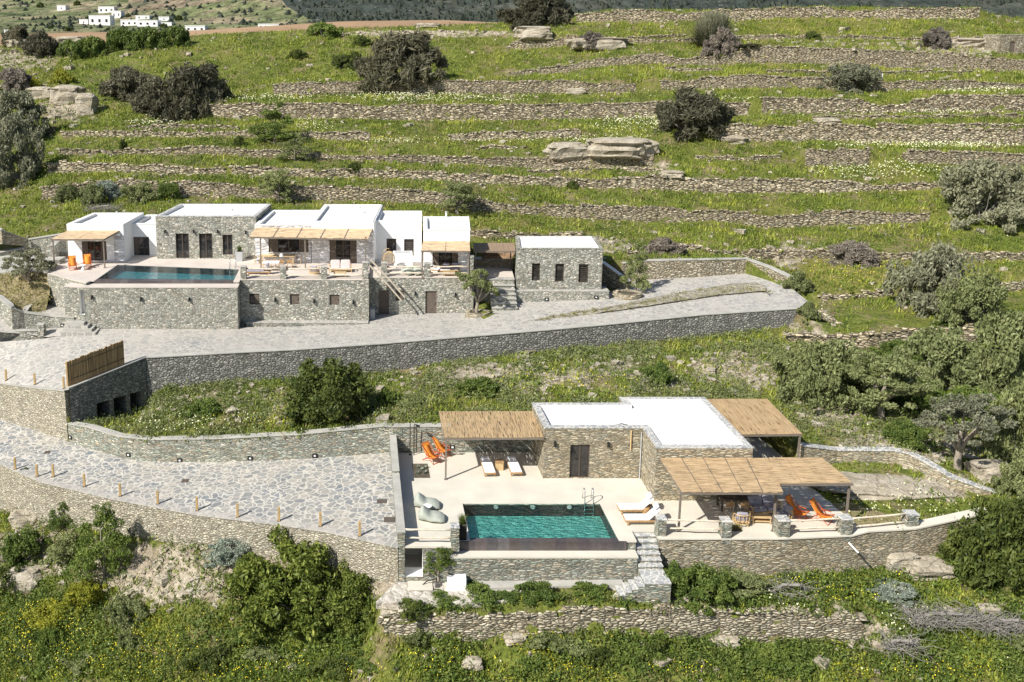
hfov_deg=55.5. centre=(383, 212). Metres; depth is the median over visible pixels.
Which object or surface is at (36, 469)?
wooden bollard
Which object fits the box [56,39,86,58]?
dark green bush
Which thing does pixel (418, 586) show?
doorstep slab
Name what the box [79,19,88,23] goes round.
village house
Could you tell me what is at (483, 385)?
shrub
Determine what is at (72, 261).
deck chair
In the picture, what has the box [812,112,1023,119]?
broken stone line
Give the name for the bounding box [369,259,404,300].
diagonal handrail
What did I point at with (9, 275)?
bank weeds
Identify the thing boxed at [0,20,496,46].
brown field
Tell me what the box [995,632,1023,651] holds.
herb clump
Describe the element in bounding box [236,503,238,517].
wooden bollard
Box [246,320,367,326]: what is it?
terrace plinth
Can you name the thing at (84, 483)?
wooden bollard
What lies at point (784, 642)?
herb clump
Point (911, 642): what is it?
dead branches
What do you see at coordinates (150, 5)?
brown hill
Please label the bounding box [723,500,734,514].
dining chair
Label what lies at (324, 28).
dark green bush
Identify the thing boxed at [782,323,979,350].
dry stone wall
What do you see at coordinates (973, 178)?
shrub
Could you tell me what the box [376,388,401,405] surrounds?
shrub
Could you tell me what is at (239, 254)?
plant pot
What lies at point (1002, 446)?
olive tree
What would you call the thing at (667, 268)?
road end wall
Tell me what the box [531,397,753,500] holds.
stone villa
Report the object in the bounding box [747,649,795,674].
herb clump
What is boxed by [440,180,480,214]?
olive tree
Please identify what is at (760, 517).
coffee table
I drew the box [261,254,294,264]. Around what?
dining table
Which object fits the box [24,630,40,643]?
herb clump
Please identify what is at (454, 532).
stone pillar
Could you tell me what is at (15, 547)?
shrub
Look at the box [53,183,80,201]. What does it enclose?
scrub bush
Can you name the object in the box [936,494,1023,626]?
round bush
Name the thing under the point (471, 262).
stone pillar
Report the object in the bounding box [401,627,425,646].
herb clump
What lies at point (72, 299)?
corner bastion
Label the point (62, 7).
village house
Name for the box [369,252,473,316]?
terrace wing
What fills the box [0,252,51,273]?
garden paving
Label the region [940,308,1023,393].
olive tree
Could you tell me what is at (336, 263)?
sofa
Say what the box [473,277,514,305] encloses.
court wall
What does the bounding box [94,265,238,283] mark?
swimming pool
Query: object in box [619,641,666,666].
herb clump
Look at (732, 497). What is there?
dining table
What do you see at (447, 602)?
wall top bush
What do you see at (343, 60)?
shrub
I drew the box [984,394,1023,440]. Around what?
shrub
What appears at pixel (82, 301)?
passage wall
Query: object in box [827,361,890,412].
shrub
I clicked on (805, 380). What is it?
olive tree
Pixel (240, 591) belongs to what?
shrub
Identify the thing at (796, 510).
deck chair
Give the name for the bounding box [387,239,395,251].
window
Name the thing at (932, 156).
dry stone wall
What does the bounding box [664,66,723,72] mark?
broken stone line
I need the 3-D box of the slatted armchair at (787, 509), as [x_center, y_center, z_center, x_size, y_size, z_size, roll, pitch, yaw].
[21.561,16.091,51.637,0.804,0.814,0.917,-4,11,-20]
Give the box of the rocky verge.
[523,282,768,322]
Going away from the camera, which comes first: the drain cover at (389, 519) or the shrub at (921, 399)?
the drain cover at (389, 519)
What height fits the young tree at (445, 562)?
2.210 m
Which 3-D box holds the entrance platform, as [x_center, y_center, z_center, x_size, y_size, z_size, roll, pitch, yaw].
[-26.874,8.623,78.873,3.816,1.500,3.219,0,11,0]
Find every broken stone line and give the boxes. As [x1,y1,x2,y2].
[125,123,239,130]
[297,89,368,95]
[480,144,526,151]
[526,166,662,175]
[612,34,686,42]
[627,243,703,256]
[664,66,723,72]
[695,154,780,162]
[765,68,1023,75]
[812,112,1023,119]
[876,122,1023,143]
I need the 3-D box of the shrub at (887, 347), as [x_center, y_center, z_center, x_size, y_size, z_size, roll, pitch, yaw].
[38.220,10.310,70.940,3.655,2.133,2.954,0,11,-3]
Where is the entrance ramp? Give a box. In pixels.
[0,320,62,336]
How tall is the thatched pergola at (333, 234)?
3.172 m
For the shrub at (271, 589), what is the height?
5.810 m
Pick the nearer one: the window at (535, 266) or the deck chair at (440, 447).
the deck chair at (440, 447)
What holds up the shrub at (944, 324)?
on the hillside ground at (878, 315)
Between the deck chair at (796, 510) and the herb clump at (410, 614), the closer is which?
the herb clump at (410, 614)
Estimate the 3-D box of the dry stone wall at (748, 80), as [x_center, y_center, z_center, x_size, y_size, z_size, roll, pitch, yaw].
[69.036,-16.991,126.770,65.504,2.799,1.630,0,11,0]
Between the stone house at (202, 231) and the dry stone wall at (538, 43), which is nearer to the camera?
the stone house at (202, 231)
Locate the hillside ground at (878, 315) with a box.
[0,7,1023,681]
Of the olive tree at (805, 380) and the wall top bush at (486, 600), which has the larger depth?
the olive tree at (805, 380)
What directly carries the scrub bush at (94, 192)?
on the hillside ground at (878, 315)
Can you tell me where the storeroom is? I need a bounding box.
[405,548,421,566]
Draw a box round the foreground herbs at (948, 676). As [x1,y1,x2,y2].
[0,495,1023,681]
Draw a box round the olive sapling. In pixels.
[618,239,651,290]
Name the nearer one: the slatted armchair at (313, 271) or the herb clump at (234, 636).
the herb clump at (234, 636)
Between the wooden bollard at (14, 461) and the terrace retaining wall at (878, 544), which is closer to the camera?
the terrace retaining wall at (878, 544)
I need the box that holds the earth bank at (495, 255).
[481,253,514,258]
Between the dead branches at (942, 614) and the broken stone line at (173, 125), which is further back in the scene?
the broken stone line at (173, 125)
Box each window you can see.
[82,241,106,260]
[133,237,149,254]
[223,235,232,254]
[249,294,259,303]
[269,239,308,251]
[290,294,299,303]
[329,294,339,304]
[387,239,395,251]
[396,291,403,300]
[404,239,413,255]
[433,252,457,265]
[532,263,539,280]
[555,264,563,280]
[578,264,587,281]
[1009,41,1015,50]
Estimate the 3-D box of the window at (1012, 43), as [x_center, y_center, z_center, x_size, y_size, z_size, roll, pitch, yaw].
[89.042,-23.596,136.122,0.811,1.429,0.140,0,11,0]
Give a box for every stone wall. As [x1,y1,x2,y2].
[0,228,28,246]
[0,246,26,255]
[0,294,74,329]
[0,329,36,341]
[22,304,31,310]
[28,233,67,251]
[39,178,929,228]
[44,160,225,176]
[49,235,66,256]
[55,145,653,168]
[60,129,369,141]
[67,421,531,461]
[207,100,749,122]
[228,164,956,196]
[271,79,635,95]
[377,603,867,658]
[448,128,580,143]
[470,229,582,238]
[474,259,513,271]
[506,33,982,50]
[511,45,1023,75]
[575,6,980,23]
[601,261,630,288]
[659,73,1023,91]
[704,247,1023,263]
[712,122,1023,145]
[759,93,1023,114]
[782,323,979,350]
[804,147,872,169]
[818,288,893,300]
[818,310,842,323]
[900,148,1023,166]
[996,280,1023,290]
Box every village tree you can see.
[36,2,43,7]
[73,0,81,5]
[160,23,167,27]
[175,14,182,20]
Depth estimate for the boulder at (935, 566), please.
49.93 m
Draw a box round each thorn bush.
[0,66,33,91]
[1,24,29,47]
[19,28,58,58]
[98,65,157,101]
[125,75,181,118]
[145,59,234,123]
[353,28,450,94]
[496,0,574,29]
[575,31,606,51]
[643,236,687,256]
[649,84,736,142]
[700,26,742,57]
[733,44,762,46]
[826,239,882,267]
[916,26,951,49]
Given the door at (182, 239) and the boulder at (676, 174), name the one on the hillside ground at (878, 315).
the boulder at (676, 174)
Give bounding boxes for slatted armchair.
[309,266,319,273]
[441,263,451,268]
[450,263,459,271]
[732,511,750,526]
[776,503,793,518]
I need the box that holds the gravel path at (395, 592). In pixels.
[376,582,626,608]
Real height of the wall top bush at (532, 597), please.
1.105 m
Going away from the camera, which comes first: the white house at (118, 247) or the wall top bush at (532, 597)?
the wall top bush at (532, 597)
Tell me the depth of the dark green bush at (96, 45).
141.97 m
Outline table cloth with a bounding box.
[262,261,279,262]
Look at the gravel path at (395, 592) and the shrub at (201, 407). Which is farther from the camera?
the shrub at (201, 407)
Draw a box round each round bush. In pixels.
[278,357,379,439]
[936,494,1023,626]
[1004,497,1023,548]
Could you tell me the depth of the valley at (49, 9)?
515.81 m
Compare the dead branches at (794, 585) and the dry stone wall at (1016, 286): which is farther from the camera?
the dry stone wall at (1016, 286)
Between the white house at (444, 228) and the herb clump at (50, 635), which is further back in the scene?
the white house at (444, 228)
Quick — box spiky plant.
[682,7,740,45]
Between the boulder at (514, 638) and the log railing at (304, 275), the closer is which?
the boulder at (514, 638)
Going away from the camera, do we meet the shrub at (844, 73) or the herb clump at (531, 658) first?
the herb clump at (531, 658)
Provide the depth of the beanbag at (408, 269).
80.14 m
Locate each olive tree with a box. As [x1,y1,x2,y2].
[1,247,56,281]
[257,168,294,201]
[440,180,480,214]
[454,268,499,312]
[775,337,864,412]
[841,349,936,421]
[881,240,982,318]
[883,322,982,391]
[910,392,1018,470]
[933,266,1010,333]
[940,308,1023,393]
[979,385,1023,462]
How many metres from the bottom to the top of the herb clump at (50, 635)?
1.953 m
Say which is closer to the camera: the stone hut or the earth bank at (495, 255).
the earth bank at (495, 255)
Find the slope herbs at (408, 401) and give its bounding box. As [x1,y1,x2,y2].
[75,320,1023,491]
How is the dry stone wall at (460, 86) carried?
on the hillside ground at (878, 315)
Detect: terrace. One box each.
[47,251,369,326]
[398,438,855,581]
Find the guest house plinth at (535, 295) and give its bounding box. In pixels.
[514,286,609,302]
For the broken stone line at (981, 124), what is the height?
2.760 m
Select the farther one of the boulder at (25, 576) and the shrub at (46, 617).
the boulder at (25, 576)
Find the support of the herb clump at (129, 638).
on the hillside ground at (878, 315)
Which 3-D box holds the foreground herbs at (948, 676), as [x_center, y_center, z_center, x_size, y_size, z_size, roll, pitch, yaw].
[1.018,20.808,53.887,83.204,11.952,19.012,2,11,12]
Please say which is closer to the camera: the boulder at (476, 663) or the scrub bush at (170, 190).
the boulder at (476, 663)
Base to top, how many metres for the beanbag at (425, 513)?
0.778 m
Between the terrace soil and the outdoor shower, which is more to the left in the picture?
the outdoor shower
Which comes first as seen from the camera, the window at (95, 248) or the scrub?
the window at (95, 248)
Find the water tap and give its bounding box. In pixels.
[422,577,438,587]
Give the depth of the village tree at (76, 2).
533.10 m
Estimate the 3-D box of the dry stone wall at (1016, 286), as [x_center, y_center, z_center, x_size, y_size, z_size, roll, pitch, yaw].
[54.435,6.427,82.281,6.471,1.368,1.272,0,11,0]
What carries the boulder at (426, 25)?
on the hillside ground at (878, 315)
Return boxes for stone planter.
[465,309,490,317]
[613,289,642,299]
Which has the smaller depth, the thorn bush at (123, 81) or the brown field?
the thorn bush at (123, 81)
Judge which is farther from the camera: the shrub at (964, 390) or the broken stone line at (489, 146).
the broken stone line at (489, 146)
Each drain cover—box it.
[377,499,386,502]
[384,517,394,521]
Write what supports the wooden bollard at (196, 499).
on the driveway retaining wall at (373, 558)
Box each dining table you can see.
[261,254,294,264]
[717,495,755,511]
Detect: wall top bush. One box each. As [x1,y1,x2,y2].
[397,597,421,612]
[431,589,458,609]
[465,579,507,610]
[497,590,521,604]
[510,580,568,606]
[564,580,610,600]
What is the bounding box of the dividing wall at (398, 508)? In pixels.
[389,435,404,581]
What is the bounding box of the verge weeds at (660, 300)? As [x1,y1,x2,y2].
[540,285,773,320]
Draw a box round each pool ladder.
[229,259,236,275]
[582,488,593,515]
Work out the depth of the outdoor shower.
59.28 m
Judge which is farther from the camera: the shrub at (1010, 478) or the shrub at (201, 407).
the shrub at (201, 407)
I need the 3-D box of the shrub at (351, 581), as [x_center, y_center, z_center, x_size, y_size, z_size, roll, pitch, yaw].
[-1.854,20.322,50.035,4.051,3.983,3.637,0,11,-1]
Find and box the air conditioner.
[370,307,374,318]
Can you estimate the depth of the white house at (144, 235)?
85.62 m
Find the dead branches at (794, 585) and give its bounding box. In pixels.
[765,570,827,602]
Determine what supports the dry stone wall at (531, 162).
on the hillside ground at (878, 315)
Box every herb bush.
[662,567,690,594]
[664,560,740,615]
[712,565,767,598]
[865,577,922,607]
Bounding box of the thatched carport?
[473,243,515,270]
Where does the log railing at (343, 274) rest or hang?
attached to the stone pillar at (323, 271)
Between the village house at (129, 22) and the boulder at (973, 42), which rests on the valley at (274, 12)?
the village house at (129, 22)
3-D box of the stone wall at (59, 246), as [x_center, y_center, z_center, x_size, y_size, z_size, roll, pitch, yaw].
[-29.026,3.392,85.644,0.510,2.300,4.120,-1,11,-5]
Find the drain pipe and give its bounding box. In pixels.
[848,542,864,559]
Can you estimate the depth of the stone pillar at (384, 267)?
79.52 m
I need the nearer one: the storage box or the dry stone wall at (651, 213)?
the storage box
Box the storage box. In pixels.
[447,574,465,590]
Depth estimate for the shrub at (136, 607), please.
52.95 m
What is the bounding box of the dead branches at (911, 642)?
[864,616,947,667]
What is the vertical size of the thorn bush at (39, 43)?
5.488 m
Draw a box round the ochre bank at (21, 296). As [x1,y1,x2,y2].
[0,273,49,311]
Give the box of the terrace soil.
[833,503,900,524]
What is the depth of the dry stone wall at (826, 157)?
108.65 m
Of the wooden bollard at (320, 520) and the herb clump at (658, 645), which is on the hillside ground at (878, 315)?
the herb clump at (658, 645)
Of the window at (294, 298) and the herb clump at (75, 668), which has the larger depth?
the window at (294, 298)
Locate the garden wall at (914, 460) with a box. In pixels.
[796,442,996,494]
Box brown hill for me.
[128,0,225,12]
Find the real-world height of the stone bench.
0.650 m
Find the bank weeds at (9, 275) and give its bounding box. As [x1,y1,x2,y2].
[0,270,50,312]
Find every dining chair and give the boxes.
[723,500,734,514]
[737,500,749,512]
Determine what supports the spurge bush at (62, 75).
on the hillside ground at (878, 315)
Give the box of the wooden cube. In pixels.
[495,459,503,470]
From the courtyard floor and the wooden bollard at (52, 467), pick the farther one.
the courtyard floor
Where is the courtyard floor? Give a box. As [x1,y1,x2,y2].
[474,257,514,280]
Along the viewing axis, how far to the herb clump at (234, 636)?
50.25 m
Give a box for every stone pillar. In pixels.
[36,323,46,338]
[240,265,246,278]
[280,265,286,278]
[321,265,326,278]
[362,261,368,278]
[381,262,386,276]
[424,262,430,276]
[450,522,459,551]
[469,255,473,274]
[654,514,667,541]
[718,516,732,543]
[773,515,790,542]
[835,513,853,540]
[901,509,919,526]
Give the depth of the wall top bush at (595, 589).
48.10 m
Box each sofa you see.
[329,260,351,272]
[744,495,782,512]
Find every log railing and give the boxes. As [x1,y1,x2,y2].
[246,268,279,275]
[286,268,320,275]
[327,268,361,275]
[387,266,423,273]
[405,528,450,538]
[430,266,467,273]
[666,519,720,529]
[790,518,839,529]
[853,513,905,526]
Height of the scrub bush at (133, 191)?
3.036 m
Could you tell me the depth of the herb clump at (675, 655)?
46.77 m
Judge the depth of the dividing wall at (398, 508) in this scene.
51.38 m
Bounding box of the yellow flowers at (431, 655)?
[9,5,1020,679]
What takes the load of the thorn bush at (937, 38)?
on the hillside ground at (878, 315)
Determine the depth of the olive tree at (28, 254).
79.79 m
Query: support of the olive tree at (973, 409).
on the hillside ground at (878, 315)
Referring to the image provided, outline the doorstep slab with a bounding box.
[408,581,432,590]
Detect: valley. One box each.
[0,0,128,17]
[0,0,311,33]
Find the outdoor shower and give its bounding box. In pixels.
[413,424,419,454]
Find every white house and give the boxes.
[66,213,143,261]
[132,214,157,255]
[254,210,319,262]
[311,204,382,262]
[376,211,421,261]
[423,216,469,271]
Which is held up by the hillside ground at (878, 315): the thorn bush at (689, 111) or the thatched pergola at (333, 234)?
the thorn bush at (689, 111)
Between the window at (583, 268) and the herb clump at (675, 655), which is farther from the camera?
the window at (583, 268)
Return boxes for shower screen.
[393,251,412,267]
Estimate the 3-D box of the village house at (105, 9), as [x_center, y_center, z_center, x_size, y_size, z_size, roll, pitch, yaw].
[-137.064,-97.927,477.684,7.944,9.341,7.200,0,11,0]
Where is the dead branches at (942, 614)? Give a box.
[884,592,1006,644]
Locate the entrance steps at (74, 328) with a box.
[61,321,99,336]
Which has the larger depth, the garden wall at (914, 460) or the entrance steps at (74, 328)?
the entrance steps at (74, 328)
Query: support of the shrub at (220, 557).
on the hillside ground at (878, 315)
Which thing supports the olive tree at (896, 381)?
on the hillside ground at (878, 315)
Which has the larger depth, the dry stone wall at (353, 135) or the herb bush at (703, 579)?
the dry stone wall at (353, 135)
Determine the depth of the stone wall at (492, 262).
85.67 m
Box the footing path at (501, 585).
[466,579,622,590]
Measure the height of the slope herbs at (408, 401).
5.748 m
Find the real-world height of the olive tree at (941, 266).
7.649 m
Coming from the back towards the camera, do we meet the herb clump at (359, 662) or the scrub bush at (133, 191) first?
the scrub bush at (133, 191)
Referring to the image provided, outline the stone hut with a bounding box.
[983,34,1023,54]
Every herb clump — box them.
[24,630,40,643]
[37,626,67,654]
[58,651,98,675]
[115,631,142,654]
[115,652,149,668]
[179,642,237,672]
[206,646,232,657]
[226,624,266,643]
[241,643,292,660]
[306,650,364,680]
[347,657,379,676]
[400,603,434,620]
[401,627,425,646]
[406,635,432,647]
[519,656,555,671]
[526,631,577,648]
[547,638,598,659]
[586,645,614,671]
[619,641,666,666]
[636,636,666,667]
[666,648,702,667]
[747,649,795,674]
[749,642,792,666]
[774,638,806,645]
[789,638,833,658]
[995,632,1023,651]
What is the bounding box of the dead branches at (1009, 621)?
[966,597,1023,643]
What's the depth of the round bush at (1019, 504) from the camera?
50.52 m
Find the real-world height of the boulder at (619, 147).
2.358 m
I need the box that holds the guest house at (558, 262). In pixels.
[514,236,602,288]
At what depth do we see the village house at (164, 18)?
419.80 m
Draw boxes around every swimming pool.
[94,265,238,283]
[459,505,626,550]
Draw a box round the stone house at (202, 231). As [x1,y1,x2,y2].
[155,204,270,258]
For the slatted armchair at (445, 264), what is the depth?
81.16 m
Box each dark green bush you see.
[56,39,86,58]
[69,35,107,57]
[105,27,145,50]
[122,26,162,50]
[154,25,190,47]
[306,21,343,37]
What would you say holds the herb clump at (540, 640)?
on the hillside ground at (878, 315)
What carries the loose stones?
on the hillside ground at (878, 315)
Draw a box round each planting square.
[412,464,429,477]
[731,519,742,530]
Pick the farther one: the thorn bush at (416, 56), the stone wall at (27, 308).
the thorn bush at (416, 56)
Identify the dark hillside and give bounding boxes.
[282,0,1023,22]
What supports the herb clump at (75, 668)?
on the hillside ground at (878, 315)
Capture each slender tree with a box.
[247,101,306,142]
[274,132,313,160]
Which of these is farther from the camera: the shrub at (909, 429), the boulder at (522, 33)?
the boulder at (522, 33)
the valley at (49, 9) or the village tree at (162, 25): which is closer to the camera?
the village tree at (162, 25)
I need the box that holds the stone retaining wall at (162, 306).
[84,282,240,328]
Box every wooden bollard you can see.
[13,457,16,469]
[35,464,38,476]
[51,464,54,476]
[62,377,65,388]
[83,474,85,486]
[118,483,121,496]
[156,490,159,504]
[195,496,198,510]
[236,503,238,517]
[277,507,280,521]
[319,511,321,526]
[358,521,361,536]
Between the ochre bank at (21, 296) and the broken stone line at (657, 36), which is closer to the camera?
the ochre bank at (21, 296)
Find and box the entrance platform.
[39,304,64,314]
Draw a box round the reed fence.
[65,340,124,386]
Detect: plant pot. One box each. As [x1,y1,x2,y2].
[236,245,242,260]
[455,510,467,539]
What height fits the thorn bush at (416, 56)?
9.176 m
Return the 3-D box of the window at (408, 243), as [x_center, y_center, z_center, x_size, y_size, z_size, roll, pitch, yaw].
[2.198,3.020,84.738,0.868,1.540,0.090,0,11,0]
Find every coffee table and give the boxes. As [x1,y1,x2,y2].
[443,270,454,275]
[750,513,771,523]
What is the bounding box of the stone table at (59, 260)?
[44,257,64,263]
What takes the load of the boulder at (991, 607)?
on the hillside ground at (878, 315)
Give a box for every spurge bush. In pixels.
[29,76,41,86]
[47,67,75,83]
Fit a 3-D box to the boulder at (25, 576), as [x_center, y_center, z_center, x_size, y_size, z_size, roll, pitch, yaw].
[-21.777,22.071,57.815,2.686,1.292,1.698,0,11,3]
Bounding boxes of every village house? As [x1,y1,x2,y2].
[57,5,69,10]
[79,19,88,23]
[88,15,114,24]
[98,6,117,12]
[111,11,124,17]
[120,20,136,25]
[135,15,152,19]
[137,20,161,26]
[159,17,171,20]
[161,22,175,25]
[185,25,207,30]
[258,24,279,26]
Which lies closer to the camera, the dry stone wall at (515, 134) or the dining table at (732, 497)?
the dining table at (732, 497)
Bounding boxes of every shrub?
[0,88,54,138]
[0,111,45,189]
[0,563,22,594]
[1,526,53,568]
[22,597,73,629]
[38,532,80,565]
[44,501,72,531]
[60,575,115,617]
[63,502,134,580]
[102,594,148,637]
[118,138,127,150]
[180,397,224,419]
[201,537,251,567]
[221,552,285,610]
[228,523,364,644]
[233,135,246,146]
[286,49,310,58]
[311,557,374,638]
[331,54,354,69]
[347,51,361,59]
[347,161,362,172]
[351,34,371,45]
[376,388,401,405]
[452,376,499,398]
[565,180,578,189]
[638,361,672,386]
[770,340,822,376]
[782,270,815,293]
[796,300,821,323]
[805,30,822,39]
[816,63,881,94]
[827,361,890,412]
[868,339,922,363]
[881,418,935,451]
[887,377,945,414]
[920,384,1000,434]
[930,320,951,326]
[937,156,1023,234]
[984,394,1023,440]
[990,448,1023,500]
[994,164,1023,223]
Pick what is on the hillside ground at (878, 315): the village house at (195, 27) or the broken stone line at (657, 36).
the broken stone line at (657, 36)
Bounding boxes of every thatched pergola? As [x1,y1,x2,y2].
[51,230,118,267]
[249,227,371,267]
[421,241,469,277]
[439,411,543,479]
[660,457,852,531]
[707,399,801,457]
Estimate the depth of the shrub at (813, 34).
141.74 m
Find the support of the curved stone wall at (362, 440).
on the hillside ground at (878, 315)
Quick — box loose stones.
[0,7,1023,681]
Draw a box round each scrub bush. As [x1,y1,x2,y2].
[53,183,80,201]
[79,181,105,206]
[96,180,123,200]
[120,181,160,204]
[156,181,181,200]
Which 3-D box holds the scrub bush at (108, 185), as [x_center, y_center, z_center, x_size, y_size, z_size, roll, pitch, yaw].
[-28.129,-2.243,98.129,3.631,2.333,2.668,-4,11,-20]
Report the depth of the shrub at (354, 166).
103.86 m
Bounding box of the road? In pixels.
[0,273,806,389]
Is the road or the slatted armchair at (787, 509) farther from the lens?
the road
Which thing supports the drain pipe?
attached to the terrace at (466, 482)
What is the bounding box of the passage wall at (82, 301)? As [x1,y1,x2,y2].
[81,290,84,312]
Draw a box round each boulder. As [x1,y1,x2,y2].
[0,566,42,593]
[5,39,25,47]
[8,509,36,528]
[25,86,52,98]
[49,85,86,105]
[54,36,84,43]
[75,93,98,115]
[380,603,399,616]
[414,23,441,27]
[461,655,483,670]
[502,632,527,645]
[513,26,553,40]
[542,142,588,160]
[564,37,630,50]
[565,88,586,94]
[585,137,651,158]
[645,139,659,156]
[657,170,684,178]
[709,635,739,648]
[719,135,748,144]
[812,117,841,123]
[885,552,920,572]
[902,555,954,580]
[951,38,985,47]
[963,459,1012,482]
[977,603,1003,616]
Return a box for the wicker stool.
[641,505,649,513]
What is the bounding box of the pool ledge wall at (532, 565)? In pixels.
[450,550,637,581]
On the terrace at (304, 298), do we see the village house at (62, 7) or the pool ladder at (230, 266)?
the pool ladder at (230, 266)
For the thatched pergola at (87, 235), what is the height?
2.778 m
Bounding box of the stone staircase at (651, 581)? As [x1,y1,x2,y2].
[615,533,671,605]
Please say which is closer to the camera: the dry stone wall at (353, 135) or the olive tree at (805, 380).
the olive tree at (805, 380)
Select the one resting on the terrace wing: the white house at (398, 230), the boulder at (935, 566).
the white house at (398, 230)
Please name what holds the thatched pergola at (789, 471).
on the terrace at (466, 482)
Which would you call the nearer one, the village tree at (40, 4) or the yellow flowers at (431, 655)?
the yellow flowers at (431, 655)
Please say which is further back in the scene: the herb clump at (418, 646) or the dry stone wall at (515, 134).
the dry stone wall at (515, 134)
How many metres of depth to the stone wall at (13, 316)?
76.95 m
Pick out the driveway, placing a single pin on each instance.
(343, 492)
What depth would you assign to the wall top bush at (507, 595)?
47.78 m
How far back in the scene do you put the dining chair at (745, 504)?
51.98 m
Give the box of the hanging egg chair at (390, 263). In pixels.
[382,248,394,271]
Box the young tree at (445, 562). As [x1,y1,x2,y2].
[423,547,456,581]
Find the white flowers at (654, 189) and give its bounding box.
[4,5,1022,668]
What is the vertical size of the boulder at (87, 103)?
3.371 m
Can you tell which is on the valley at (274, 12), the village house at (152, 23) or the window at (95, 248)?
the village house at (152, 23)
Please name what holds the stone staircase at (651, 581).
on the hillside ground at (878, 315)
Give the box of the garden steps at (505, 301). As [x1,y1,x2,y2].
[489,284,517,313]
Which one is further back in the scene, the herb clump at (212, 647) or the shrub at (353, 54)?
the shrub at (353, 54)
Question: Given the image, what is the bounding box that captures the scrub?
[0,0,1023,31]
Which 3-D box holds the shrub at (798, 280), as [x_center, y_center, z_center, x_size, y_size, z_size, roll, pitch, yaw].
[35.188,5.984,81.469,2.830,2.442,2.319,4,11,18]
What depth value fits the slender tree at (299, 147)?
106.65 m
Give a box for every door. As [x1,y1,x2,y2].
[176,233,188,257]
[199,233,212,257]
[329,240,356,262]
[378,290,388,313]
[425,291,436,312]
[569,445,589,476]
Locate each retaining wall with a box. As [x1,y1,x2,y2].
[0,383,71,440]
[0,461,397,582]
[146,307,796,404]
[658,508,989,575]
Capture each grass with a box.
[0,6,1023,681]
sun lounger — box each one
[247,262,270,274]
[430,260,450,271]
[480,456,495,476]
[505,456,522,475]
[617,492,653,514]
[623,502,659,525]
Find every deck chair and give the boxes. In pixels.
[68,255,76,270]
[83,254,91,268]
[421,441,441,464]
[432,437,451,457]
[784,494,809,521]
[809,497,834,525]
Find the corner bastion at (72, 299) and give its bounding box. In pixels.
[63,282,85,320]
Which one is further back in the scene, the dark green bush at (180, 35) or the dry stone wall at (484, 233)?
the dark green bush at (180, 35)
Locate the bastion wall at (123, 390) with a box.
[65,355,147,422]
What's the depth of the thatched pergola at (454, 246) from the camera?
79.71 m
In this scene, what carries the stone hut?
on the hillside ground at (878, 315)
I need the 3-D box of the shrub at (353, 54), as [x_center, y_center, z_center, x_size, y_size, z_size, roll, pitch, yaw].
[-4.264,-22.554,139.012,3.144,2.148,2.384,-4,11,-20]
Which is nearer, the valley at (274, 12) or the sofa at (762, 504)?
the sofa at (762, 504)
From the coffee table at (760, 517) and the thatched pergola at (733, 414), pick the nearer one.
the coffee table at (760, 517)
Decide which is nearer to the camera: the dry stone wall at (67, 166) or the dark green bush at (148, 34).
the dry stone wall at (67, 166)
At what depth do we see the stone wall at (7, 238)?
85.95 m
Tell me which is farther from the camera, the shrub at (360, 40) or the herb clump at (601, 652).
the shrub at (360, 40)
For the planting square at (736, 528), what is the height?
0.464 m
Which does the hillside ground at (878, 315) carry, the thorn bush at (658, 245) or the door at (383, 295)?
the thorn bush at (658, 245)
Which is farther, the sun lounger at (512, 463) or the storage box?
the sun lounger at (512, 463)
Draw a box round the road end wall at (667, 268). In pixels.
[621,257,796,289]
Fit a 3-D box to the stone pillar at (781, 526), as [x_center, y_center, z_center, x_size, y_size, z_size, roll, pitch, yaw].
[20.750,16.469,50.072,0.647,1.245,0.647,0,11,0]
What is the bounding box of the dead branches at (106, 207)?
[79,201,122,212]
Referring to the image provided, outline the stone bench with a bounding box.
[46,249,67,257]
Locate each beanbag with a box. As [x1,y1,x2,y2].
[401,267,413,275]
[413,267,423,274]
[414,492,440,508]
[418,505,445,522]
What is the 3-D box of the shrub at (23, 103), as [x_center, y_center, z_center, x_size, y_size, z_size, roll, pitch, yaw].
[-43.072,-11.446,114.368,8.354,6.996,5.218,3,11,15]
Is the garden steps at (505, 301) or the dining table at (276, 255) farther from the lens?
the dining table at (276, 255)
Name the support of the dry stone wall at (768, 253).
on the hillside ground at (878, 315)
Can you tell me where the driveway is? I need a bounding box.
[0,420,396,539]
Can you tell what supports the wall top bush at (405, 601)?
on the hillside ground at (878, 315)
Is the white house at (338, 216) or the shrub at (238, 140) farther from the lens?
the shrub at (238, 140)
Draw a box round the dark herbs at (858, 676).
[0,6,1023,681]
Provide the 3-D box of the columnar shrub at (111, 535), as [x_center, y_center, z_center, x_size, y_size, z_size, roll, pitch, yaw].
[-16.456,19.032,55.365,4.091,5.168,2.384,0,11,1]
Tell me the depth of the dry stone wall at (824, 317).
76.35 m
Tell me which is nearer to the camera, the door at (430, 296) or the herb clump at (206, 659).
the herb clump at (206, 659)
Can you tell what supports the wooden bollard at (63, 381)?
on the road

